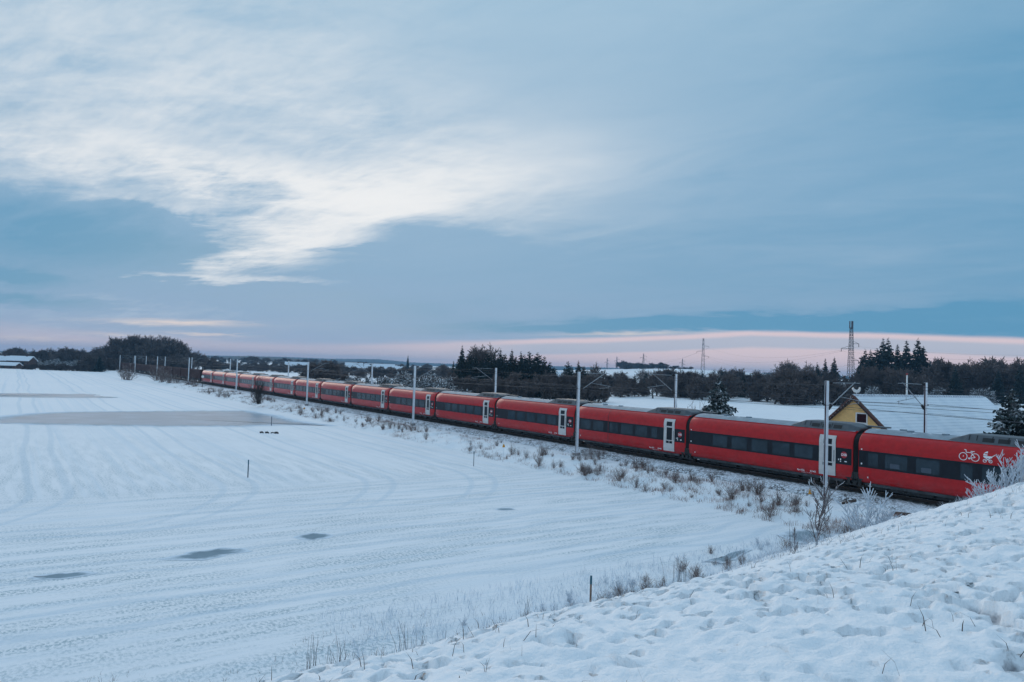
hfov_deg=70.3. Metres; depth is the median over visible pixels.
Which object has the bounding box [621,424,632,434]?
window
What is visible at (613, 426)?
window
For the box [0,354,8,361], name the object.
farmhouse
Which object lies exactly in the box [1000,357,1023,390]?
bare tree
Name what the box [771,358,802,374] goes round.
bare tree
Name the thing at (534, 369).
conifer
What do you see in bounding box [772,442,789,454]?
window
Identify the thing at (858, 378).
bare tree
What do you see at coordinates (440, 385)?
frosted bush
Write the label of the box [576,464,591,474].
bare bush
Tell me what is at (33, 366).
bare tree
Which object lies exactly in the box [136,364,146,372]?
freight wagon
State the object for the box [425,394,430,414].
door
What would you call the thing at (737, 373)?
bare tree
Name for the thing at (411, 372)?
bare tree
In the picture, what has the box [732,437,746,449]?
window
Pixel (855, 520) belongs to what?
frosted shrub
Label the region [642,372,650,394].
conifer
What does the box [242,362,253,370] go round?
bare tree
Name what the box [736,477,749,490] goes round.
bare bush
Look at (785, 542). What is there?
bare bush
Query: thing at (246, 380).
rail coach
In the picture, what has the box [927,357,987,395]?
bare tree
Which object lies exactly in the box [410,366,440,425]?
catenary mast
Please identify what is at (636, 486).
bare bush
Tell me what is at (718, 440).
window
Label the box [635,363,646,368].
bare tree
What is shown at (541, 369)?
conifer
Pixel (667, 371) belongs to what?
bare tree
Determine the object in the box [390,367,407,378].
bare tree
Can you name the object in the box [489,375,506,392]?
bare tree
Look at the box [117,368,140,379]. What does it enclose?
bare bush
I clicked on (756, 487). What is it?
bare bush
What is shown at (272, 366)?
bare tree
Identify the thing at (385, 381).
frosted bush
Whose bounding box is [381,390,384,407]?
door
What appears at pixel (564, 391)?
bare tree
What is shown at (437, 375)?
bare tree
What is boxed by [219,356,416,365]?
hills
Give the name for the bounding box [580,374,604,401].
bare tree
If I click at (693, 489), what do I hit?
dry grass
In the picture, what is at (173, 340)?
bare tree
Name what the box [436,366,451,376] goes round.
bare tree
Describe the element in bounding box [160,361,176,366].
bare tree
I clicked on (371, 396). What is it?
rail coach
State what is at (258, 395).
bare bush
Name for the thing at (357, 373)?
bare tree
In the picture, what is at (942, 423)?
yellow house
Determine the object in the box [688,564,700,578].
bare bush
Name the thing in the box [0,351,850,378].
hills
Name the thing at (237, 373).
catenary mast
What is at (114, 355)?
bare tree
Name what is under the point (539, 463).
bare bush
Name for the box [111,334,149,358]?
bare tree
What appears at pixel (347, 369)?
bare tree
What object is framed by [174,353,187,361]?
bare tree
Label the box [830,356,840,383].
conifer
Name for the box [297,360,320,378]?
bare tree
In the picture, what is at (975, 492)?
frosted shrub
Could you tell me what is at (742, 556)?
bare bush
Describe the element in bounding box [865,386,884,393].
frosted bush
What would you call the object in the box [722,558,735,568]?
bare bush
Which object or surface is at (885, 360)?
conifer
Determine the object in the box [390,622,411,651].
dry stems
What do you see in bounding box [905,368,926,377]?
bare tree
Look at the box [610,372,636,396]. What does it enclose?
bare tree
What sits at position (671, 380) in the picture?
bare tree
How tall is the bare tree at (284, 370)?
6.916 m
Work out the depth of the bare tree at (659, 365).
878.46 m
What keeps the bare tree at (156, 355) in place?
on the ground at (120, 511)
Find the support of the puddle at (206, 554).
on the ground at (120, 511)
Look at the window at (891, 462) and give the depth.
41.33 m
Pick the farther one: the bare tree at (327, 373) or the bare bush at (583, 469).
the bare tree at (327, 373)
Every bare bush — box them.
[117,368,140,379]
[118,361,137,379]
[149,362,175,380]
[149,368,177,382]
[159,372,176,382]
[166,374,184,382]
[184,373,196,384]
[249,377,268,403]
[507,442,519,453]
[533,455,544,466]
[536,441,548,455]
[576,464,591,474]
[581,448,592,459]
[581,461,590,475]
[586,445,597,458]
[594,447,602,459]
[610,464,625,480]
[612,583,629,596]
[628,463,640,471]
[629,478,642,488]
[635,574,655,589]
[636,458,656,470]
[666,469,680,483]
[675,554,687,571]
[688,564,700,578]
[690,563,702,576]
[707,466,716,481]
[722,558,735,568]
[723,483,744,499]
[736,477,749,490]
[737,549,748,564]
[744,479,753,490]
[748,478,764,491]
[751,478,769,494]
[758,502,776,517]
[768,489,790,506]
[779,535,793,547]
[789,492,802,504]
[790,503,802,512]
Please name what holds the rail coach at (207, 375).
on the railway track
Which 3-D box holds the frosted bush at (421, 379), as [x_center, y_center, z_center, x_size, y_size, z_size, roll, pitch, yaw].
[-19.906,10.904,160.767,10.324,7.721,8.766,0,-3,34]
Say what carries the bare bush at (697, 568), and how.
on the ground at (120, 511)
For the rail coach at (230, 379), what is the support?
on the railway track
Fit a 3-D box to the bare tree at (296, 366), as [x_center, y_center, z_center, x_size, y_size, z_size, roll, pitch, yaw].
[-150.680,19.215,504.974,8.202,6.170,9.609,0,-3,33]
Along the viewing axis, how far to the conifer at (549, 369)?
199.59 m
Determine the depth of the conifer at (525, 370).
196.69 m
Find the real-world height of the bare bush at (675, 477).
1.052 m
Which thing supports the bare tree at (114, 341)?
on the ground at (120, 511)
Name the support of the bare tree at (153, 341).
on the ground at (120, 511)
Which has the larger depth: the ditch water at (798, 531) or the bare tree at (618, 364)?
the bare tree at (618, 364)
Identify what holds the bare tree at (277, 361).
on the ground at (120, 511)
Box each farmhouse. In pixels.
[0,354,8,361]
[0,362,21,368]
[5,354,37,366]
[285,361,307,365]
[345,362,363,367]
[364,363,394,369]
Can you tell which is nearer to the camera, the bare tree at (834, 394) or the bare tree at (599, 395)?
the bare tree at (599, 395)
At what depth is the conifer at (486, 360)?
203.66 m
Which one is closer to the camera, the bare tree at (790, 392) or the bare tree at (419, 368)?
the bare tree at (790, 392)
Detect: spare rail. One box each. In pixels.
[842,499,856,504]
[891,512,909,515]
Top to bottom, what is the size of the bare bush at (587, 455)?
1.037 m
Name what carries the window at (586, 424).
in the rail coach at (662, 431)
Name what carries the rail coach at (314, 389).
on the railway track
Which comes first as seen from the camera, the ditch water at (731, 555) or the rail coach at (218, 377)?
the ditch water at (731, 555)
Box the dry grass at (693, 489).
[183,384,905,534]
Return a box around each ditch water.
[703,548,751,562]
[777,529,824,543]
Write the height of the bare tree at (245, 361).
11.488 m
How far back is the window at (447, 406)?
84.25 m
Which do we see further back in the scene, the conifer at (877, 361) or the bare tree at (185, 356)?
the bare tree at (185, 356)
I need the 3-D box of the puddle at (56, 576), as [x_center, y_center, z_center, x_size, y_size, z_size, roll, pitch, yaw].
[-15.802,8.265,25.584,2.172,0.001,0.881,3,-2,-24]
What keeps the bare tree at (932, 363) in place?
on the ground at (120, 511)
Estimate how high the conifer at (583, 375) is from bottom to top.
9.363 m
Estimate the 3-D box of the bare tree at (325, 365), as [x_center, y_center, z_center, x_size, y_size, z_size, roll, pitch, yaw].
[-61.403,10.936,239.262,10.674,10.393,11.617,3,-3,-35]
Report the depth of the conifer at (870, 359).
263.05 m
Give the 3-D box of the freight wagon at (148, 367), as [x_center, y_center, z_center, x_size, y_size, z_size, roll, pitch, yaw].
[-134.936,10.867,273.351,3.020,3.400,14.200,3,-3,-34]
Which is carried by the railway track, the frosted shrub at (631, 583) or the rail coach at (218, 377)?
the rail coach at (218, 377)
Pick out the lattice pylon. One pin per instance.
(704, 356)
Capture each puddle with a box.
[29,571,96,580]
[160,547,251,560]
[293,532,333,539]
[495,508,515,509]
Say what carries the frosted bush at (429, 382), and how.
on the ground at (120, 511)
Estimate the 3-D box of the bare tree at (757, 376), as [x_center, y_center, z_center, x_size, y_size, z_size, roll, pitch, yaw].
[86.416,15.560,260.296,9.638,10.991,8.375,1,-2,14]
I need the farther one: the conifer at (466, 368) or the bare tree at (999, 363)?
the bare tree at (999, 363)
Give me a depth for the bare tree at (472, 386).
185.67 m
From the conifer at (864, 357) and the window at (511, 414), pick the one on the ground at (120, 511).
the conifer at (864, 357)
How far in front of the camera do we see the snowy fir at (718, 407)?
79.44 m
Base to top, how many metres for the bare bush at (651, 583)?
0.694 m
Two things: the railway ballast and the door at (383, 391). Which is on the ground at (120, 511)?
the railway ballast
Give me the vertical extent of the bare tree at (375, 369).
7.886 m
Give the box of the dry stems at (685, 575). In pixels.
[660,558,697,584]
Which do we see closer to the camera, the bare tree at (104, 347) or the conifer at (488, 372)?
the conifer at (488, 372)
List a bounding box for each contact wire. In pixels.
[132,358,1023,411]
[142,359,1022,414]
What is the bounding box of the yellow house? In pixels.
[829,394,998,435]
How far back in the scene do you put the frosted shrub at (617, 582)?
26.13 m
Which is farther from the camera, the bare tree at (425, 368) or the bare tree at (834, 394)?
the bare tree at (425, 368)
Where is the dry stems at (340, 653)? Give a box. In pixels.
[327,637,353,663]
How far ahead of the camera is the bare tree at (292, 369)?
491.86 m
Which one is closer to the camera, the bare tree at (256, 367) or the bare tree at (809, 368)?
the bare tree at (809, 368)
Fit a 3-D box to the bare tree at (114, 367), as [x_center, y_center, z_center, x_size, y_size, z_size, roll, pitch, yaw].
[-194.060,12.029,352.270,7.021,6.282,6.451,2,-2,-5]
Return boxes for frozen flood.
[0,393,118,397]
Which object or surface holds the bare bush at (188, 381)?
on the ground at (120, 511)
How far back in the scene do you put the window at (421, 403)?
89.62 m
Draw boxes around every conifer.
[92,356,105,371]
[454,359,463,390]
[455,348,465,376]
[461,359,474,392]
[467,358,479,382]
[473,358,484,392]
[480,357,498,383]
[481,353,491,369]
[494,356,500,377]
[496,350,502,365]
[496,355,512,379]
[502,358,509,392]
[508,349,514,365]
[510,357,518,394]
[514,355,530,380]
[526,351,532,369]
[528,356,542,397]
[531,353,544,368]
[537,361,545,377]
[541,356,548,368]
[544,362,553,373]
[563,362,571,375]
[575,360,581,374]
[580,366,588,378]
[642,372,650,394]
[737,375,747,397]
[821,359,828,375]
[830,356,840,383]
[855,351,869,373]
[863,352,875,368]
[871,348,881,369]
[878,339,889,363]
[878,341,899,370]
[893,344,904,370]
[900,341,911,368]
[903,339,932,373]
[912,349,930,374]
[947,367,964,395]
[991,371,1007,402]
[1010,364,1023,403]
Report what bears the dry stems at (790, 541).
on the embankment
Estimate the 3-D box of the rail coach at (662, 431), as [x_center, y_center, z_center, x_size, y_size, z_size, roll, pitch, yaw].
[10.837,7.239,59.993,2.962,3.860,13.906,3,-3,-34]
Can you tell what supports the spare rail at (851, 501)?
on the ground at (120, 511)
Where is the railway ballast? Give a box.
[107,368,943,512]
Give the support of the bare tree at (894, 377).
on the ground at (120, 511)
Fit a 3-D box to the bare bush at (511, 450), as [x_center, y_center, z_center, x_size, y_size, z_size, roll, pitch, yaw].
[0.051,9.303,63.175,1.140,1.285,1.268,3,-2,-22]
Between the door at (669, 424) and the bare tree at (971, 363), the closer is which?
the door at (669, 424)
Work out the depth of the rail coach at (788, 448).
47.75 m
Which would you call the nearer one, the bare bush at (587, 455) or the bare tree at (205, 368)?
the bare bush at (587, 455)
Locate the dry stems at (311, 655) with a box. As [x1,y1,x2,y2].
[306,636,318,669]
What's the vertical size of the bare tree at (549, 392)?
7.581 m
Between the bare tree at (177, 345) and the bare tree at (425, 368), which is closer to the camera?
the bare tree at (177, 345)
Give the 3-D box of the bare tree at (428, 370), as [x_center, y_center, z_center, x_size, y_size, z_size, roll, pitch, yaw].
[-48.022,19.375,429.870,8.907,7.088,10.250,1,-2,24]
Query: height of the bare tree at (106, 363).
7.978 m
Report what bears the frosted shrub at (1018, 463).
on the embankment
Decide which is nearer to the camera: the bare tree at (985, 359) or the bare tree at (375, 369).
the bare tree at (985, 359)
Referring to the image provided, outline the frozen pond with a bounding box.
[0,410,335,426]
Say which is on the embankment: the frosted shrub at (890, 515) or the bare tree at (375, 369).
the frosted shrub at (890, 515)
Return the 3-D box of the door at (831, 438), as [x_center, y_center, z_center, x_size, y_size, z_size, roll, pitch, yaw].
[19.487,7.027,44.863,0.182,2.490,1.140,3,-3,-34]
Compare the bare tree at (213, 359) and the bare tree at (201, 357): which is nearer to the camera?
the bare tree at (213, 359)
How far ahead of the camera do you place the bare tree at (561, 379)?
187.21 m
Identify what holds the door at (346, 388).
in the rail coach at (336, 392)
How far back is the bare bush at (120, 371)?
241.76 m
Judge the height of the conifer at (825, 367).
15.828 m
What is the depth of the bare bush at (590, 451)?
58.95 m
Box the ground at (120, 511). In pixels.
[0,353,1023,681]
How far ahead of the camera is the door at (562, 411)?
66.50 m
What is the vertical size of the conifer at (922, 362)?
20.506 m
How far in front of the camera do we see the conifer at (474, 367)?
197.45 m
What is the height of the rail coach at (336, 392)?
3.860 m
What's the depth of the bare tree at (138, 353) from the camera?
384.01 m
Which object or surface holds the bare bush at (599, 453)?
on the ground at (120, 511)
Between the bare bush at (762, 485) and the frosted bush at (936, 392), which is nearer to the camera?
the bare bush at (762, 485)
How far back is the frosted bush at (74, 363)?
374.91 m
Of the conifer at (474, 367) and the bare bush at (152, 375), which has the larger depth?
the bare bush at (152, 375)
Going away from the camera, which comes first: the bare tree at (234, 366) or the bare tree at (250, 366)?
the bare tree at (250, 366)
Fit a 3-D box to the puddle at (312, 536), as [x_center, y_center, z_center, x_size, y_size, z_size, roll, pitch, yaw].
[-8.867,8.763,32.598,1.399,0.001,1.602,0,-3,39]
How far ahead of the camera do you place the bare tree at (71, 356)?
403.02 m
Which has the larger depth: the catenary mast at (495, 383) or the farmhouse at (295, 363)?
the farmhouse at (295, 363)
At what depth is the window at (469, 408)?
80.06 m
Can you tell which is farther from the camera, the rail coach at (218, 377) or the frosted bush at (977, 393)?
the frosted bush at (977, 393)
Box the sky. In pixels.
[0,0,1023,375]
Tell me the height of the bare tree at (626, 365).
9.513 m
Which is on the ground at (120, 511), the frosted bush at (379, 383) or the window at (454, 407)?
the frosted bush at (379, 383)
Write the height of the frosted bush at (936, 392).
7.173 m
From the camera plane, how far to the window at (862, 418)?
61.29 m
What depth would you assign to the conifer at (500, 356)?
205.66 m
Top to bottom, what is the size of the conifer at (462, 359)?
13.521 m
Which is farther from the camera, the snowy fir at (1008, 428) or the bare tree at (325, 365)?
the bare tree at (325, 365)
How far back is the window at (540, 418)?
69.24 m
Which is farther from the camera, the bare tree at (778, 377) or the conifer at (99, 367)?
the conifer at (99, 367)
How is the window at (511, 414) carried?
in the rail coach at (555, 418)
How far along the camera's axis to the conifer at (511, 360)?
201.68 m
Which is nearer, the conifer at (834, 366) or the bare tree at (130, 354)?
the conifer at (834, 366)
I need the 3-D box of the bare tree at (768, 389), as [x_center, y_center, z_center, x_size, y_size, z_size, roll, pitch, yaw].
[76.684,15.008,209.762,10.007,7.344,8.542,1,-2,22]
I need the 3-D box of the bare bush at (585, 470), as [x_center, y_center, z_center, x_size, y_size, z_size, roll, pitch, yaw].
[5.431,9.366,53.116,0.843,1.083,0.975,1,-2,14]
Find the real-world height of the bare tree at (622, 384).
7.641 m
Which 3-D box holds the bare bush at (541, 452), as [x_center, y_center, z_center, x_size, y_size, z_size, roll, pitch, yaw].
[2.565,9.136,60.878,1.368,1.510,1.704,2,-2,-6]
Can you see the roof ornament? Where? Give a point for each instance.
(856, 391)
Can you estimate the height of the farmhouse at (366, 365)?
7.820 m
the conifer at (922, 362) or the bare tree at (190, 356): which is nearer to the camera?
the conifer at (922, 362)
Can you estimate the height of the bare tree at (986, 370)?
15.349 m
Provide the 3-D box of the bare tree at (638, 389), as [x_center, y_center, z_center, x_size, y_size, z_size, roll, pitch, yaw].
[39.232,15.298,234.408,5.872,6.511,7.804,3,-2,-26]
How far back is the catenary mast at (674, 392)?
66.67 m
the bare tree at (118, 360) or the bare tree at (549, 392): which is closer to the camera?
the bare tree at (549, 392)
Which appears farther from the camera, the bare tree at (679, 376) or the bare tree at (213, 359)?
the bare tree at (213, 359)
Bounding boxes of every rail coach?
[202,369,221,383]
[213,370,235,386]
[225,372,248,388]
[239,373,264,390]
[255,374,284,394]
[274,376,306,397]
[295,378,332,401]
[321,380,366,406]
[351,383,405,412]
[389,386,455,420]
[436,391,518,430]
[496,396,601,443]
[579,403,717,461]
[689,413,890,488]
[858,428,1023,501]
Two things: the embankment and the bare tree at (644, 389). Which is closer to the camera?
the embankment
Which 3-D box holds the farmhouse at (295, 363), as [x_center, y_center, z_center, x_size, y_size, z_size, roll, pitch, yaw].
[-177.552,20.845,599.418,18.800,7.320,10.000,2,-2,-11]
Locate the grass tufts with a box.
[51,485,1023,681]
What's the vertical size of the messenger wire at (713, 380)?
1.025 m
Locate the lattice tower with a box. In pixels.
[841,321,858,375]
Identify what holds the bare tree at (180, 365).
on the ground at (120, 511)
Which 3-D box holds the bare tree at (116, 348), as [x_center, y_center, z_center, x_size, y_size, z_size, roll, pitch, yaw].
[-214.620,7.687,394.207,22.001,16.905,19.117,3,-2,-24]
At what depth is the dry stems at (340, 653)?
14.72 m
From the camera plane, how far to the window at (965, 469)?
38.28 m
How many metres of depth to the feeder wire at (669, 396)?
49.20 m
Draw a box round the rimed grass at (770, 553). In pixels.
[315,482,1017,656]
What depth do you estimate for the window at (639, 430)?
58.16 m
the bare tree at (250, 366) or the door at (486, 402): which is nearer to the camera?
the door at (486, 402)
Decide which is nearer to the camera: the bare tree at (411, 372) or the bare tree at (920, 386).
the bare tree at (920, 386)
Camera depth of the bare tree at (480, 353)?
207.74 m
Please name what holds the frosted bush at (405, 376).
on the ground at (120, 511)
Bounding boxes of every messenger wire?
[147,357,1015,397]
[155,357,1018,394]
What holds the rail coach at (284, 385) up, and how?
on the railway track
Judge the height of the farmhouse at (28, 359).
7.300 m
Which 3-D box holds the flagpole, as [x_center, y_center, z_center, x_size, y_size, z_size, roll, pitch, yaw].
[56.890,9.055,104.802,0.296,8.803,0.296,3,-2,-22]
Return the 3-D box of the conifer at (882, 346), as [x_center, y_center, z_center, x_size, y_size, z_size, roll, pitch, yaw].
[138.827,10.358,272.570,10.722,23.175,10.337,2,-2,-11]
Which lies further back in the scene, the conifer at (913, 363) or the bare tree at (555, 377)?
the conifer at (913, 363)
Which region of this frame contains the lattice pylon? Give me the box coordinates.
[698,339,708,374]
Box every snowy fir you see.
[702,376,738,415]
[983,390,1023,436]
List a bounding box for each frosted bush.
[67,359,78,365]
[348,376,363,381]
[364,377,375,383]
[374,377,396,384]
[377,376,394,384]
[394,369,427,386]
[403,379,423,388]
[411,374,431,387]
[416,376,440,388]
[432,380,456,390]
[436,374,470,391]
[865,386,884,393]
[928,388,940,394]
[932,386,945,394]
[969,388,993,403]
[978,387,998,404]
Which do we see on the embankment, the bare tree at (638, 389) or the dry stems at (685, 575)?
the dry stems at (685, 575)
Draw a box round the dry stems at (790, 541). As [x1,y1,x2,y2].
[789,527,797,552]
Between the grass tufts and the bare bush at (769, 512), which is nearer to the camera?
the grass tufts
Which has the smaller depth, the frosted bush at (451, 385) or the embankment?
the embankment
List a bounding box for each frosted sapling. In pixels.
[787,528,798,553]
[804,476,844,544]
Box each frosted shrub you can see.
[565,590,575,604]
[611,575,622,589]
[628,578,636,586]
[831,481,892,529]
[859,509,901,526]
[964,467,1005,495]
[965,465,1023,492]
[965,484,985,498]
[994,439,1023,483]
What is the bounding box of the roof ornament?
[852,387,860,393]
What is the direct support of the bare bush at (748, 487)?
on the ground at (120, 511)
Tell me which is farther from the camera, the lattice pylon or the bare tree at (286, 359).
the bare tree at (286, 359)
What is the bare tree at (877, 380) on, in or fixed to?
on the ground at (120, 511)
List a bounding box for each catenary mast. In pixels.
[235,359,253,391]
[305,362,327,405]
[353,364,373,383]
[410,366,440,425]
[471,368,497,392]
[573,372,610,455]
[647,374,677,407]
[820,381,860,500]
[897,382,928,432]
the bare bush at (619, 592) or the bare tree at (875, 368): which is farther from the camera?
the bare tree at (875, 368)
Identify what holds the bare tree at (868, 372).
on the ground at (120, 511)
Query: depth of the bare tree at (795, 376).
221.86 m
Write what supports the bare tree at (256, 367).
on the ground at (120, 511)
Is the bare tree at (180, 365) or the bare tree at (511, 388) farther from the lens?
the bare tree at (180, 365)
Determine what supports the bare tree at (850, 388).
on the ground at (120, 511)
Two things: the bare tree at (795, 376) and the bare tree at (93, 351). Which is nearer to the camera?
the bare tree at (795, 376)
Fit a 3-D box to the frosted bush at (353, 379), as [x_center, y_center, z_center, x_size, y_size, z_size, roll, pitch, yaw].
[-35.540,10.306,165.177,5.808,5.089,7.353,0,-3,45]
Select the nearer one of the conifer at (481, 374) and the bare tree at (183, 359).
the conifer at (481, 374)
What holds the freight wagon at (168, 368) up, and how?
on the railway track
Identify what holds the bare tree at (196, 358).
on the ground at (120, 511)
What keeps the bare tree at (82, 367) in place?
on the ground at (120, 511)
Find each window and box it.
[419,400,423,406]
[445,403,449,409]
[452,404,457,410]
[459,405,464,411]
[467,406,472,412]
[475,407,480,413]
[508,411,514,418]
[517,412,524,419]
[527,413,534,420]
[537,414,544,422]
[547,415,555,423]
[581,419,590,428]
[593,421,603,430]
[610,423,617,432]
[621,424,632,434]
[635,426,646,435]
[651,428,656,437]
[713,435,726,446]
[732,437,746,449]
[752,439,767,451]
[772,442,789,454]
[795,444,812,457]
[855,412,867,424]
[868,453,877,466]
[885,455,906,470]
[916,459,939,474]
[960,464,972,479]
[982,467,1006,483]
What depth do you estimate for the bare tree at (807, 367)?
328.81 m
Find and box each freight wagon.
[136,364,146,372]
[141,365,151,373]
[146,365,155,373]
[165,367,179,377]
[172,368,190,378]
[181,368,199,380]
[190,369,203,381]
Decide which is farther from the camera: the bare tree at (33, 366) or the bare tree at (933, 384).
the bare tree at (33, 366)
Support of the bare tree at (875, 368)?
on the ground at (120, 511)
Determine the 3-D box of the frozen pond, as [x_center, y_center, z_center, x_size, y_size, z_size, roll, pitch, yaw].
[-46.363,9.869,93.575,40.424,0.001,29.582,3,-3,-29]
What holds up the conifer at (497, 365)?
on the ground at (120, 511)
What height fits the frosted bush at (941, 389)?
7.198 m
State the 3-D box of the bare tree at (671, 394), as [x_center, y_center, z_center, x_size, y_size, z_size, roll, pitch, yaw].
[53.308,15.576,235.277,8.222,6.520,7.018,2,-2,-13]
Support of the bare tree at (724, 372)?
on the ground at (120, 511)
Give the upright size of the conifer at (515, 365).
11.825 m
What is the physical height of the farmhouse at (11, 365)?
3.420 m
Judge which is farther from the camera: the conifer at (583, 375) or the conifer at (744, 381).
the conifer at (744, 381)
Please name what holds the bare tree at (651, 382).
on the ground at (120, 511)
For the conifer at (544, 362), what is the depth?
202.64 m
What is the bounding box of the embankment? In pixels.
[258,482,1023,681]
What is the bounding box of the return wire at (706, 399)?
[150,361,1023,422]
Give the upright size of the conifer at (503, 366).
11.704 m
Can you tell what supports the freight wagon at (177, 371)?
on the railway track
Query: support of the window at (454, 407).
in the rail coach at (474, 409)
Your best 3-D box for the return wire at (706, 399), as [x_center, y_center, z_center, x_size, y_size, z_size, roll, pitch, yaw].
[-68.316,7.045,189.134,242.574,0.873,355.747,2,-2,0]
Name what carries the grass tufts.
on the embankment
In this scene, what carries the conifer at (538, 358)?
on the ground at (120, 511)
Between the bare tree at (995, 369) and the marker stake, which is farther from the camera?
the bare tree at (995, 369)
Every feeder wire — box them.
[123,359,1019,422]
[163,360,1015,411]
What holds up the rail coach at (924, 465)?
on the railway track
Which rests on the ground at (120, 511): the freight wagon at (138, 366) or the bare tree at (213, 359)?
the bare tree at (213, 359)
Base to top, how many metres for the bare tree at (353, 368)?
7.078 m
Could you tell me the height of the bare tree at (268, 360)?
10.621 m
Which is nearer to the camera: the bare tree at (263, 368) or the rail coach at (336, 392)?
the rail coach at (336, 392)
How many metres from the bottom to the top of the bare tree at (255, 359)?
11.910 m
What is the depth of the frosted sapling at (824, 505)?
22.07 m
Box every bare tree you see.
[0,349,17,355]
[12,347,22,354]
[16,351,26,355]
[27,348,52,361]
[29,363,38,369]
[52,346,79,361]
[62,348,86,363]
[77,353,97,365]
[79,364,86,370]
[85,347,99,357]
[85,365,93,371]
[94,340,127,359]
[96,336,124,358]
[96,338,129,360]
[101,357,116,370]
[106,359,117,370]
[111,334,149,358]
[111,353,124,360]
[115,357,125,368]
[122,344,139,360]
[123,338,146,351]
[123,344,158,361]
[137,340,184,362]
[139,347,167,361]
[141,358,151,363]
[142,335,165,346]
[143,340,164,345]
[155,337,194,363]
[159,335,179,343]
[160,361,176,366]
[166,336,195,363]
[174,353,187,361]
[174,358,194,368]
[174,361,190,367]
[175,342,196,363]
[192,350,208,368]
[194,354,209,368]
[198,357,213,366]
[202,358,218,369]
[206,358,221,369]
[218,357,226,362]
[232,364,241,370]
[242,356,255,363]
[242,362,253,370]
[246,356,264,363]
[252,364,259,370]
[258,363,271,371]
[261,357,272,363]
[270,363,277,371]
[272,358,283,363]
[274,363,286,372]
[279,357,291,364]
[285,365,294,372]
[292,364,300,372]
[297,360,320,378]
[313,359,341,378]
[315,366,338,378]
[317,361,343,379]
[337,373,351,380]
[340,364,352,375]
[349,365,358,374]
[351,368,366,377]
[364,365,383,377]
[375,367,389,377]
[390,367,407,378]
[407,368,418,377]
[413,367,425,377]
[416,365,433,378]
[422,368,433,377]
[431,365,447,378]
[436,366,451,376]
[443,371,462,389]
[459,374,477,392]
[465,344,507,363]
[476,378,492,392]
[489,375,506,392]
[489,379,504,392]
[502,371,528,397]
[515,378,536,397]
[529,372,557,399]
[543,369,562,398]
[553,372,581,398]
[555,372,585,398]
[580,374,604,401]
[582,363,601,382]
[589,378,615,401]
[596,370,615,387]
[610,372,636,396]
[611,377,631,396]
[616,360,627,368]
[619,362,632,368]
[624,381,641,396]
[632,381,649,396]
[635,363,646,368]
[635,367,651,382]
[642,370,666,397]
[649,372,668,396]
[655,362,663,368]
[661,368,678,378]
[662,376,682,395]
[666,381,684,397]
[676,370,691,397]
[677,370,699,397]
[685,376,704,399]
[701,372,739,398]
[713,366,735,377]
[722,373,747,397]
[728,369,751,379]
[744,369,764,394]
[744,379,772,401]
[754,376,767,399]
[761,381,787,403]
[769,378,806,404]
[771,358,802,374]
[772,368,791,382]
[776,369,807,384]
[798,360,818,370]
[798,381,824,404]
[800,368,823,386]
[804,362,821,373]
[816,378,846,404]
[822,368,842,385]
[824,383,849,404]
[838,365,890,393]
[841,384,857,395]
[849,376,875,393]
[870,365,881,388]
[871,370,888,393]
[873,367,921,394]
[901,372,934,394]
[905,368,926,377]
[913,374,946,392]
[916,365,949,394]
[927,357,942,366]
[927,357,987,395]
[940,361,974,394]
[959,359,980,366]
[961,361,1012,395]
[973,356,1004,364]
[979,356,1010,368]
[982,362,1007,395]
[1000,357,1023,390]
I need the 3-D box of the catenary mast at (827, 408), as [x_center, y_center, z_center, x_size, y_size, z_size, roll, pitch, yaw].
[19.763,6.421,43.560,3.922,8.020,0.400,3,-3,-34]
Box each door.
[315,383,318,397]
[345,386,348,402]
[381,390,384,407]
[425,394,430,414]
[483,400,489,423]
[558,408,567,434]
[663,418,675,451]
[819,434,836,475]
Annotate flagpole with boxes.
[906,373,907,394]
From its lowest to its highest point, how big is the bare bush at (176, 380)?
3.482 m
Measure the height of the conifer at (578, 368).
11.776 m
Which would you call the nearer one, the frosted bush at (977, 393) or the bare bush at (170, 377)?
the bare bush at (170, 377)
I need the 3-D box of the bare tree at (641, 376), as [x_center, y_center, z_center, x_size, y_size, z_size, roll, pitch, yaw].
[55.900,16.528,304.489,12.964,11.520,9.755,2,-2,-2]
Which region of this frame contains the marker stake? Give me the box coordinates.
[589,575,591,601]
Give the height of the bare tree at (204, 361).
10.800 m
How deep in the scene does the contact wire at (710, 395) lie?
51.97 m
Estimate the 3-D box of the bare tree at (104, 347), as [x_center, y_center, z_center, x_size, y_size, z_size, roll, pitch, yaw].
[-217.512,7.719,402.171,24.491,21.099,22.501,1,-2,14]
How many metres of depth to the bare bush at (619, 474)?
50.46 m
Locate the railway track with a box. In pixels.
[118,369,952,505]
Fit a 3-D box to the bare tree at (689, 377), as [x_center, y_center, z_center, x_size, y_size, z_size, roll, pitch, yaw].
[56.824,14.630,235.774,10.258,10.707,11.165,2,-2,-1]
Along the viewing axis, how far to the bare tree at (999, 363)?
284.96 m
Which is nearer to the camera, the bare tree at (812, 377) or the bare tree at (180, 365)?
the bare tree at (812, 377)
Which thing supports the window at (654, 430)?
in the rail coach at (662, 431)
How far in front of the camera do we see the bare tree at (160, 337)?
407.15 m
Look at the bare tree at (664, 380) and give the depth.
242.86 m
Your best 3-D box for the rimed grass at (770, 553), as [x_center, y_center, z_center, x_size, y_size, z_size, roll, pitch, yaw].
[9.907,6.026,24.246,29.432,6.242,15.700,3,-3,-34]

